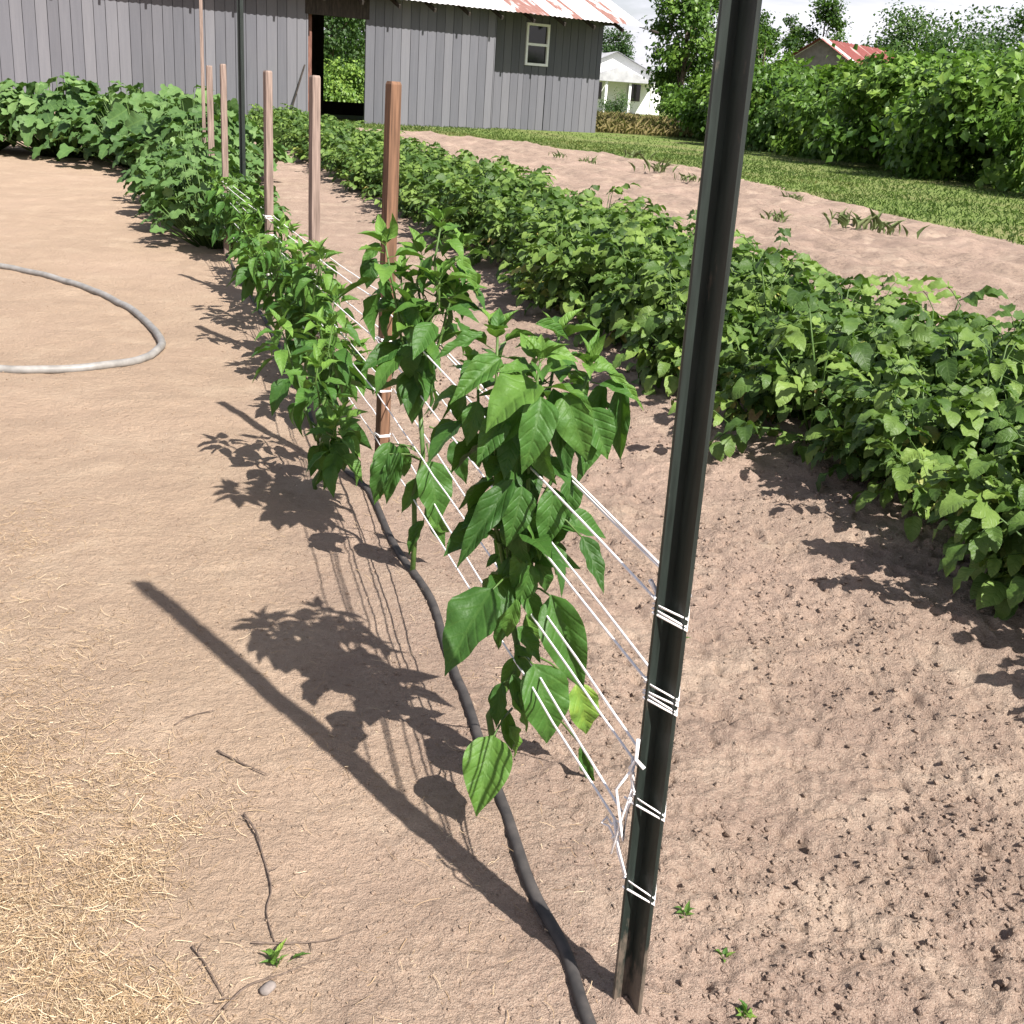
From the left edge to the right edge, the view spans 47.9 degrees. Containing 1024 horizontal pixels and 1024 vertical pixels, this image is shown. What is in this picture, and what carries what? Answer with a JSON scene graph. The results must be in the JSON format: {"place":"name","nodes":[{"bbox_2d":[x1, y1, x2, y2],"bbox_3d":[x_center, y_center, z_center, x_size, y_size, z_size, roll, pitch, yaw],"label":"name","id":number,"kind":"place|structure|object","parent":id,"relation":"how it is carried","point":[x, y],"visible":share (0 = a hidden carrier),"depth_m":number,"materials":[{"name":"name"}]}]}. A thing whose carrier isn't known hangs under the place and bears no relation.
{"place":"outdoors","nodes":[
{"label":"outdoors","id":0,"kind":"place"},
{"bbox_2d":[0,112,1023,1023],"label":"soil","id":1,"kind":"structure","parent":0,"point":[74,218],"depth_m":2.51,"materials":[{"name":"beige soil"}]},
{"bbox_2d":[0,72,112,158],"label":"squash plant","id":2,"kind":"object","parent":1,"relation":"on","point":[48,103],"visible":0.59,"depth_m":14.33,"materials":[{"name":"green plant"}]},
{"bbox_2d":[0,263,165,373],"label":"garden hose","id":3,"kind":"object","parent":1,"relation":"on","point":[157,349],"visible":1,"depth_m":5.01,"materials":[{"name":"white rubber"}]},
{"bbox_2d":[49,80,207,167],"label":"squash plant","id":4,"kind":"object","parent":1,"relation":"on","point":[122,106],"visible":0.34,"depth_m":13.50,"materials":[{"name":"green plant"}]},
{"bbox_2d":[117,123,247,195],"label":"cucumber plant","id":5,"kind":"object","parent":1,"relation":"on","point":[150,145],"visible":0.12,"depth_m":10.49,"materials":[{"name":"green plant"}]},
{"bbox_2d":[124,136,252,201],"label":"cucumber plant","id":6,"kind":"object","parent":1,"relation":"on","point":[149,162],"visible":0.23,"depth_m":9.50,"materials":[{"name":"green plant"}]},
{"bbox_2d":[134,147,252,229],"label":"cucumber plant","id":7,"kind":"object","parent":1,"relation":"on","point":[173,169],"visible":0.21,"depth_m":8.71,"materials":[{"name":"green plant"}]},
{"bbox_2d":[109,94,292,178],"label":"squash plant","id":8,"kind":"object","parent":1,"relation":"on","point":[187,113],"visible":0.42,"depth_m":12.78,"materials":[{"name":"green plant"}]},
{"bbox_2d":[141,84,262,150],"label":"squash plant","id":9,"kind":"object","parent":1,"relation":"on","point":[171,90],"visible":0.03,"depth_m":15.34,"materials":[{"name":"green plant"}]},
{"bbox_2d":[199,0,205,142],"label":"wooden pole","id":10,"kind":"object","parent":1,"relation":"on","point":[202,63],"visible":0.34,"depth_m":11.29,"materials":[{"name":"brown wood"}]},
{"bbox_2d":[206,65,214,155],"bbox_3d":[-2.470,-2.962,9.464,0.048,1.320,0.046,-3,21,-19],"label":"wooden stake","id":11,"kind":"object","parent":1,"relation":"on","point":[210,109],"visible":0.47,"depth_m":9.33,"materials":[{"name":"brown wood"}]},
{"bbox_2d":[165,126,263,182],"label":"cucumber plant","id":12,"kind":"object","parent":1,"relation":"on","point":[253,170],"visible":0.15,"depth_m":11.43,"materials":[{"name":"green plant"}]},
{"bbox_2d":[139,163,291,248],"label":"cucumber plant","id":13,"kind":"object","parent":1,"relation":"on","point":[164,199],"visible":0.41,"depth_m":8.07,"materials":[{"name":"green plant"}]},
{"bbox_2d":[220,64,228,254],"bbox_3d":[-1.933,-2.307,7.761,0.038,1.330,0.036,-5,22,-23],"label":"wooden stake","id":14,"kind":"object","parent":1,"relation":"on","point":[224,123],"visible":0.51,"depth_m":7.66,"materials":[{"name":"brown wood"}]},
{"bbox_2d":[200,169,255,263],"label":"pepper plant","id":15,"kind":"object","parent":1,"relation":"on","point":[224,211],"visible":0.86,"depth_m":7.51,"materials":[{"name":"green plant"}]},
{"bbox_2d":[237,0,245,179],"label":"metal post","id":16,"kind":"object","parent":1,"relation":"on","point":[241,82],"visible":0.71,"depth_m":8.52,"materials":[{"name":"black metal"}]},
{"bbox_2d":[234,189,284,302],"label":"pepper plant","id":17,"kind":"object","parent":1,"relation":"on","point":[257,201],"visible":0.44,"depth_m":6.22,"materials":[{"name":"green plant"}]},
{"bbox_2d":[225,212,308,325],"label":"pepper plant","id":18,"kind":"object","parent":1,"relation":"on","point":[244,275],"visible":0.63,"depth_m":5.57,"materials":[{"name":"green plant"}]},
{"bbox_2d":[263,70,273,308],"bbox_3d":[-1.285,-1.628,6.090,0.038,1.320,0.037,-10,24,-32],"label":"wooden stake","id":19,"kind":"object","parent":1,"relation":"on","point":[268,139],"visible":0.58,"depth_m":5.98,"materials":[{"name":"brown wood"}]},
{"bbox_2d":[236,212,323,349],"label":"pepper plant","id":20,"kind":"object","parent":1,"relation":"on","point":[271,257],"visible":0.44,"depth_m":5.04,"materials":[{"name":"green plant"}]},
{"bbox_2d":[262,238,342,371],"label":"pepper plant","id":21,"kind":"object","parent":1,"relation":"on","point":[305,291],"visible":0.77,"depth_m":4.49,"materials":[{"name":"green plant"}]},
{"bbox_2d":[284,120,328,161],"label":"potato plant","id":22,"kind":"object","parent":1,"relation":"on","point":[302,140],"visible":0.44,"depth_m":16.35,"materials":[{"name":"green plant"}]},
{"bbox_2d":[250,308,371,497],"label":"pepper plant","id":23,"kind":"object","parent":1,"relation":"on","point":[328,458],"visible":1,"depth_m":3.42,"materials":[{"name":"green plant"}]},
{"bbox_2d":[308,75,320,339],"bbox_3d":[-0.807,-1.089,4.702,0.036,1.300,0.035,-10,24,-32],"label":"wooden stake","id":24,"kind":"object","parent":1,"relation":"on","point":[314,156],"visible":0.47,"depth_m":4.58,"materials":[{"name":"brown wood"}]},
{"bbox_2d":[286,283,376,410],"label":"pepper plant","id":25,"kind":"object","parent":1,"relation":"on","point":[342,320],"visible":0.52,"depth_m":4.09,"materials":[{"name":"green plant"}]},
{"bbox_2d":[0,493,671,1023],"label":"straw","id":26,"kind":"object","parent":1,"relation":"on","point":[108,1001],"visible":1,"depth_m":1.77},
{"bbox_2d":[340,152,382,191],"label":"potato plant","id":27,"kind":"object","parent":1,"relation":"on","point":[360,172],"visible":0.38,"depth_m":12.54,"materials":[{"name":"green plant"}]},
{"bbox_2d":[343,144,412,198],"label":"potato plant","id":28,"kind":"object","parent":1,"relation":"on","point":[368,190],"visible":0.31,"depth_m":12.20,"materials":[{"name":"green plant"}]},
{"bbox_2d":[375,81,401,494],"bbox_3d":[-0.370,-0.573,3.386,0.040,1.300,0.036,-10,24,-32],"label":"wooden stake","id":29,"kind":"object","parent":1,"relation":"on","point":[391,149],"visible":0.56,"depth_m":3.25,"materials":[{"name":"red wood"}]},
{"bbox_2d":[222,248,596,1023],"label":"irrigation pipe","id":30,"kind":"object","parent":1,"relation":"on","point":[562,946],"visible":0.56,"depth_m":1.98,"materials":[{"name":"black plastic"}]},
{"bbox_2d":[335,204,489,570],"bbox_3d":[-0.249,-0.268,2.830,0.344,0.957,0.314,5,20,4],"label":"pepper plant","id":31,"kind":"object","parent":1,"relation":"on","point":[413,381],"visible":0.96,"depth_m":2.76,"materials":[{"name":"green plant"}]},
{"bbox_2d":[464,198,525,268],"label":"potato plant","id":32,"kind":"object","parent":1,"relation":"on","point":[495,251],"visible":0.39,"depth_m":7.85,"materials":[{"name":"green plant"}]},
{"bbox_2d":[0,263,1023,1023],"bbox_3d":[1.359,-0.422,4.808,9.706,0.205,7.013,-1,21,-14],"label":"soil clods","id":33,"kind":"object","parent":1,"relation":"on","point":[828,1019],"visible":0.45,"depth_m":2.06,"materials":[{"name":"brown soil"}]},
{"bbox_2d":[427,307,643,816],"bbox_3d":[0.019,0.114,1.978,0.358,0.914,0.306,-1,21,-14],"label":"pepper plant","id":34,"kind":"object","parent":1,"relation":"on","point":[521,425],"visible":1,"depth_m":1.88,"materials":[{"name":"green plant"}]},
{"bbox_2d":[500,170,601,258],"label":"potato plant","id":35,"kind":"object","parent":1,"relation":"on","point":[586,196],"visible":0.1,"depth_m":8.05,"materials":[{"name":"green plant"}]},
{"bbox_2d":[502,211,653,314],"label":"potato plant","id":36,"kind":"object","parent":1,"relation":"on","point":[534,265],"visible":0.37,"depth_m":6.45,"materials":[{"name":"green plant"}]},
{"bbox_2d":[514,222,660,314],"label":"potato plant","id":37,"kind":"object","parent":1,"relation":"on","point":[581,270],"visible":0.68,"depth_m":6.23,"materials":[{"name":"green plant"}]},
{"bbox_2d":[515,199,665,247],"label":"potato plant","id":38,"kind":"object","parent":1,"relation":"on","point":[590,212],"visible":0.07,"depth_m":7.37,"materials":[{"name":"green plant"}]},
{"bbox_2d":[563,223,680,347],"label":"potato plant","id":39,"kind":"object","parent":1,"relation":"on","point":[592,316],"visible":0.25,"depth_m":5.79,"materials":[{"name":"green plant"}]},
{"bbox_2d":[577,253,690,357],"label":"potato plant","id":40,"kind":"object","parent":1,"relation":"on","point":[616,314],"visible":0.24,"depth_m":5.47,"materials":[{"name":"green plant"}]},
{"bbox_2d":[590,203,689,256],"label":"potato plant","id":41,"kind":"object","parent":1,"relation":"on","point":[616,217],"visible":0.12,"depth_m":6.73,"materials":[{"name":"green plant"}]},
{"bbox_2d":[612,277,754,396],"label":"potato plant","id":42,"kind":"object","parent":1,"relation":"on","point":[669,351],"visible":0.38,"depth_m":4.85,"materials":[{"name":"green plant"}]},
{"bbox_2d":[612,0,761,1014],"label":"metal post","id":43,"kind":"object","parent":1,"relation":"on","point":[737,31],"visible":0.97,"depth_m":1.33,"materials":[{"name":"black metal"}]},
{"bbox_2d":[233,237,656,905],"bbox_3d":[-0.846,-0.800,4.705,0.153,0.207,7.179,-3,21,-17],"label":"twine","id":44,"kind":"object","parent":43,"relation":"attached to","point":[619,827],"visible":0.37,"depth_m":1.64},
{"bbox_2d":[234,223,665,821],"bbox_3d":[-0.838,-0.872,4.680,0.148,0.160,7.179,-3,21,-18],"label":"twine","id":45,"kind":"object","parent":43,"relation":"attached to","point":[634,765],"visible":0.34,"depth_m":1.70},
{"bbox_2d":[230,203,679,716],"bbox_3d":[-0.830,-0.962,4.647,0.144,0.151,7.179,-3,21,-18],"label":"twine","id":46,"kind":"object","parent":43,"relation":"attached to","point":[605,629],"visible":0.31,"depth_m":1.63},
{"bbox_2d":[221,181,691,631],"bbox_3d":[-0.824,-1.064,4.610,0.148,0.181,7.179,-3,21,-18],"label":"twine","id":47,"kind":"object","parent":43,"relation":"attached to","point":[638,545],"visible":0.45,"depth_m":1.65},
{"bbox_2d":[611,253,763,394],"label":"potato plant","id":48,"kind":"object","parent":1,"relation":"on","point":[654,295],"visible":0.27,"depth_m":5.22,"materials":[{"name":"green plant"}]},
{"bbox_2d":[658,229,836,363],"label":"potato plant","id":49,"kind":"object","parent":1,"relation":"on","point":[768,269],"visible":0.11,"depth_m":5.24,"materials":[{"name":"green plant"}]},
{"bbox_2d":[671,311,828,434],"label":"potato plant","id":50,"kind":"object","parent":1,"relation":"on","point":[758,403],"visible":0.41,"depth_m":4.41,"materials":[{"name":"green plant"}]},
{"bbox_2d":[716,250,861,389],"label":"potato plant","id":51,"kind":"object","parent":1,"relation":"on","point":[768,299],"visible":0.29,"depth_m":5.03,"materials":[{"name":"green plant"}]},
{"bbox_2d":[668,286,965,462],"bbox_3d":[1.171,-0.456,4.132,0.786,0.680,1.026,19,25,35],"label":"potato plant","id":52,"kind":"object","parent":1,"relation":"on","point":[783,382],"visible":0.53,"depth_m":4.09,"materials":[{"name":"green plant"}]},
{"bbox_2d":[719,272,949,377],"bbox_3d":[1.292,-0.649,4.667,0.840,0.654,0.746,-12,26,-37],"label":"potato plant","id":53,"kind":"object","parent":1,"relation":"on","point":[752,346],"visible":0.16,"depth_m":4.68,"materials":[{"name":"green plant"}]},
{"bbox_2d":[761,295,948,426],"bbox_3d":[1.314,-0.551,4.378,0.758,0.511,0.639,1,20,-7],"label":"potato plant","id":54,"kind":"object","parent":1,"relation":"on","point":[888,335],"visible":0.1,"depth_m":4.36,"materials":[{"name":"green plant"}]},
{"bbox_2d":[823,207,888,232],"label":"grass clump","id":55,"kind":"object","parent":1,"relation":"on","point":[843,220],"visible":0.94,"depth_m":12.36,"materials":[{"name":"green plant"}]},
{"bbox_2d":[796,355,997,500],"bbox_3d":[1.282,-0.269,3.834,0.632,0.492,0.561,4,20,0],"label":"potato plant","id":56,"kind":"object","parent":1,"relation":"on","point":[853,461],"visible":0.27,"depth_m":3.78,"materials":[{"name":"green plant"}]},
{"bbox_2d":[806,351,1001,542],"bbox_3d":[1.305,-0.204,3.539,0.644,0.514,0.764,2,20,-5],"label":"potato plant","id":57,"kind":"object","parent":1,"relation":"on","point":[899,464],"visible":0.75,"depth_m":3.49,"materials":[{"name":"green plant"}]},
{"bbox_2d":[792,304,1023,454],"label":"potato plant","id":58,"kind":"object","parent":1,"relation":"on","point":[946,368],"visible":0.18,"depth_m":3.98,"materials":[{"name":"green plant"}]},
{"bbox_2d":[825,325,1023,475],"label":"potato plant","id":59,"kind":"object","parent":1,"relation":"on","point":[988,368],"visible":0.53,"depth_m":3.61,"materials":[{"name":"green plant"}]},
{"bbox_2d":[873,275,1013,410],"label":"potato plant","id":60,"kind":"object","parent":1,"relation":"on","point":[973,298],"visible":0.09,"depth_m":4.61,"materials":[{"name":"green plant"}]},
{"bbox_2d":[911,410,1023,620],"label":"potato plant","id":61,"kind":"object","parent":1,"relation":"on","point":[992,594],"visible":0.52,"depth_m":2.97,"materials":[{"name":"green plant"}]},
{"bbox_2d":[924,439,1023,619],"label":"potato plant","id":62,"kind":"object","parent":1,"relation":"on","point":[953,502],"visible":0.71,"depth_m":2.86,"materials":[{"name":"green plant"}]},
{"bbox_2d":[931,303,1023,447],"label":"potato plant","id":63,"kind":"object","parent":1,"relation":"on","point":[991,332],"visible":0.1,"depth_m":4.23,"materials":[{"name":"green plant"}]},
{"bbox_2d":[597,51,659,114],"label":"white house","id":64,"kind":"structure","parent":0,"point":[617,69],"depth_m":87.70,"materials":[{"name":"paint"}]},
{"bbox_2d":[595,110,698,137],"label":"dry grass","id":65,"kind":"structure","parent":0,"point":[629,123],"depth_m":40.88,"materials":[{"name":"yellow plant"}]},
{"bbox_2d":[320,88,1023,243],"bbox_3d":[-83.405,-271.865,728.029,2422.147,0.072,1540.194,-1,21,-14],"label":"lawn","id":66,"kind":"structure","parent":0,"point":[665,143],"depth_m":23.66,"materials":[{"name":"green plant"}]},
{"bbox_2d":[324,0,1023,92],"label":"sky","id":67,"kind":"structure","parent":0,"point":[861,12],"materials":[{"name":"white"}]},
{"bbox_2d":[785,37,892,74],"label":"red roofed building","id":68,"kind":"structure","parent":0,"point":[820,49],"depth_m":52.84,"materials":[{"name":"white paint"}]},
{"label":"ground","id":69,"kind":"structure","parent":0,"visible":0},
{"bbox_2d":[0,0,658,132],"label":"shed","id":70,"kind":"structure","parent":69,"relation":"on","point":[521,64],"depth_m":33.01,"materials":[{"name":"grey wood"}]},
{"bbox_2d":[524,22,550,66],"bbox_3d":[0.803,-14.899,36.736,0.890,1.253,0.081,-10,24,-33],"label":"window","id":71,"kind":"structure","parent":70,"relation":"in","point":[537,41],"depth_m":36.75,"materials":[{"name":"white paint"}]},
{"bbox_2d":[324,56,363,102],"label":"leafy shrub","id":72,"kind":"object","parent":69,"relation":"on","point":[333,83],"visible":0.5,"depth_m":45.68,"materials":[{"name":"green plant"}]},
{"bbox_2d":[324,16,364,87],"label":"broad tree","id":73,"kind":"object","parent":69,"relation":"on","point":[336,29],"visible":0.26,"depth_m":52.27,"materials":[{"name":"green plant"}]},
{"bbox_2d":[364,155,474,223],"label":"potato plant","id":74,"kind":"object","parent":69,"relation":"on","point":[421,175],"visible":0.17,"depth_m":10.28,"materials":[{"name":"green plant"}]},
{"bbox_2d":[399,164,475,221],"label":"potato plant","id":75,"kind":"object","parent":69,"relation":"on","point":[412,183],"visible":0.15,"depth_m":9.90,"materials":[{"name":"green plant"}]},
{"bbox_2d":[408,168,486,241],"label":"potato plant","id":76,"kind":"object","parent":69,"relation":"on","point":[434,232],"visible":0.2,"depth_m":9.15,"materials":[{"name":"green plant"}]},
{"bbox_2d":[420,176,505,244],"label":"potato plant","id":77,"kind":"object","parent":69,"relation":"on","point":[470,200],"visible":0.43,"depth_m":8.64,"materials":[{"name":"green plant"}]},
{"bbox_2d":[429,165,529,241],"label":"potato plant","id":78,"kind":"object","parent":69,"relation":"on","point":[441,178],"visible":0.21,"depth_m":8.83,"materials":[{"name":"green plant"}]},
{"bbox_2d":[440,155,523,192],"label":"potato plant","id":79,"kind":"object","parent":69,"relation":"on","point":[510,174],"visible":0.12,"depth_m":9.64,"materials":[{"name":"green plant"}]},
{"bbox_2d":[463,185,542,265],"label":"potato plant","id":80,"kind":"object","parent":69,"relation":"on","point":[493,193],"visible":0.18,"depth_m":8.14,"materials":[{"name":"green plant"}]},
{"bbox_2d":[496,199,580,281],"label":"potato plant","id":81,"kind":"object","parent":69,"relation":"on","point":[511,249],"visible":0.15,"depth_m":7.51,"materials":[{"name":"green plant"}]},
{"bbox_2d":[499,199,594,294],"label":"potato plant","id":82,"kind":"object","parent":69,"relation":"on","point":[518,227],"visible":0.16,"depth_m":7.26,"materials":[{"name":"green plant"}]},
{"bbox_2d":[497,203,608,300],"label":"potato plant","id":83,"kind":"object","parent":69,"relation":"on","point":[544,230],"visible":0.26,"depth_m":7.00,"materials":[{"name":"green plant"}]},
{"bbox_2d":[553,182,651,219],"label":"potato plant","id":84,"kind":"object","parent":69,"relation":"on","point":[638,200],"visible":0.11,"depth_m":8.17,"materials":[{"name":"green plant"}]},
{"bbox_2d":[602,26,636,60],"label":"broad tree","id":85,"kind":"object","parent":69,"relation":"on","point":[623,47],"visible":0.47,"depth_m":119.19,"materials":[{"name":"green plant"}]},
{"bbox_2d":[634,209,696,250],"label":"potato plant","id":86,"kind":"object","parent":69,"relation":"on","point":[687,227],"visible":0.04,"depth_m":6.88,"materials":[{"name":"green plant"}]},
{"bbox_2d":[637,0,718,125],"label":"leafy tree","id":87,"kind":"object","parent":69,"relation":"on","point":[678,60],"visible":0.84,"depth_m":42.83,"materials":[{"name":"green plant"}]},
{"bbox_2d":[658,83,704,138],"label":"leafy shrub","id":88,"kind":"object","parent":69,"relation":"on","point":[671,105],"visible":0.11,"depth_m":40.50,"materials":[{"name":"green plant"}]},
{"bbox_2d":[664,61,780,144],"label":"leafy shrub","id":89,"kind":"object","parent":69,"relation":"on","point":[700,93],"visible":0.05,"depth_m":38.13,"materials":[{"name":"green plant"}]},
{"bbox_2d":[669,227,811,311],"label":"potato plant","id":90,"kind":"object","parent":69,"relation":"on","point":[785,253],"visible":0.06,"depth_m":5.92,"materials":[{"name":"green plant"}]},
{"bbox_2d":[756,9,788,66],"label":"pine tree","id":91,"kind":"object","parent":69,"relation":"on","point":[767,28],"visible":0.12,"depth_m":52.19,"materials":[{"name":"green plant"}]},
{"bbox_2d":[755,25,806,70],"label":"leafy tree","id":92,"kind":"object","parent":69,"relation":"on","point":[762,58],"visible":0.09,"depth_m":43.79,"materials":[{"name":"green plant"}]},
{"bbox_2d":[744,51,831,152],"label":"leafy shrub","id":93,"kind":"object","parent":69,"relation":"on","point":[761,100],"visible":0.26,"depth_m":32.98,"materials":[{"name":"green plant"}]},
{"bbox_2d":[770,13,807,63],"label":"pine tree","id":94,"kind":"object","parent":69,"relation":"on","point":[789,21],"visible":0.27,"depth_m":68.28,"materials":[{"name":"green plant"}]},
{"bbox_2d":[791,0,853,45],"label":"pine tree","id":95,"kind":"object","parent":69,"relation":"on","point":[828,14],"visible":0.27,"depth_m":62.54,"materials":[{"name":"green plant"}]},
{"bbox_2d":[759,43,891,165],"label":"leafy shrub","id":96,"kind":"object","parent":69,"relation":"on","point":[800,100],"visible":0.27,"depth_m":30.03,"materials":[{"name":"green plant"}]},
{"bbox_2d":[775,258,896,352],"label":"potato plant","id":97,"kind":"object","parent":69,"relation":"on","point":[822,270],"visible":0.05,"depth_m":5.18,"materials":[{"name":"green plant"}]},
{"bbox_2d":[797,40,996,174],"bbox_3d":[9.695,-9.450,27.140,5.522,3.078,5.848,11,21,17],"label":"leafy shrub","id":98,"kind":"object","parent":69,"relation":"on","point":[878,84],"visible":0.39,"depth_m":26.45,"materials":[{"name":"green plant"}]},
{"bbox_2d":[860,0,954,59],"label":"broad tree","id":99,"kind":"object","parent":69,"relation":"on","point":[902,32],"visible":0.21,"depth_m":81.94,"materials":[{"name":"green plant"}]},
{"bbox_2d":[864,41,1023,192],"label":"leafy shrub","id":100,"kind":"object","parent":69,"relation":"on","point":[960,97],"visible":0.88,"depth_m":22.84,"materials":[{"name":"green plant"}]},
{"bbox_2d":[895,4,1022,64],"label":"broad tree","id":101,"kind":"object","parent":69,"relation":"on","point":[969,42],"visible":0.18,"depth_m":75.76,"materials":[{"name":"green plant"}]},
{"bbox_2d":[955,0,1023,62],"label":"broad tree","id":102,"kind":"object","parent":69,"relation":"on","point":[1006,37],"visible":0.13,"depth_m":81.01,"materials":[{"name":"green plant"}]},
{"bbox_2d":[974,85,1023,193],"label":"leafy shrub","id":103,"kind":"object","parent":69,"relation":"on","point":[1013,113],"visible":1,"depth_m":21.32,"materials":[{"name":"green plant"}]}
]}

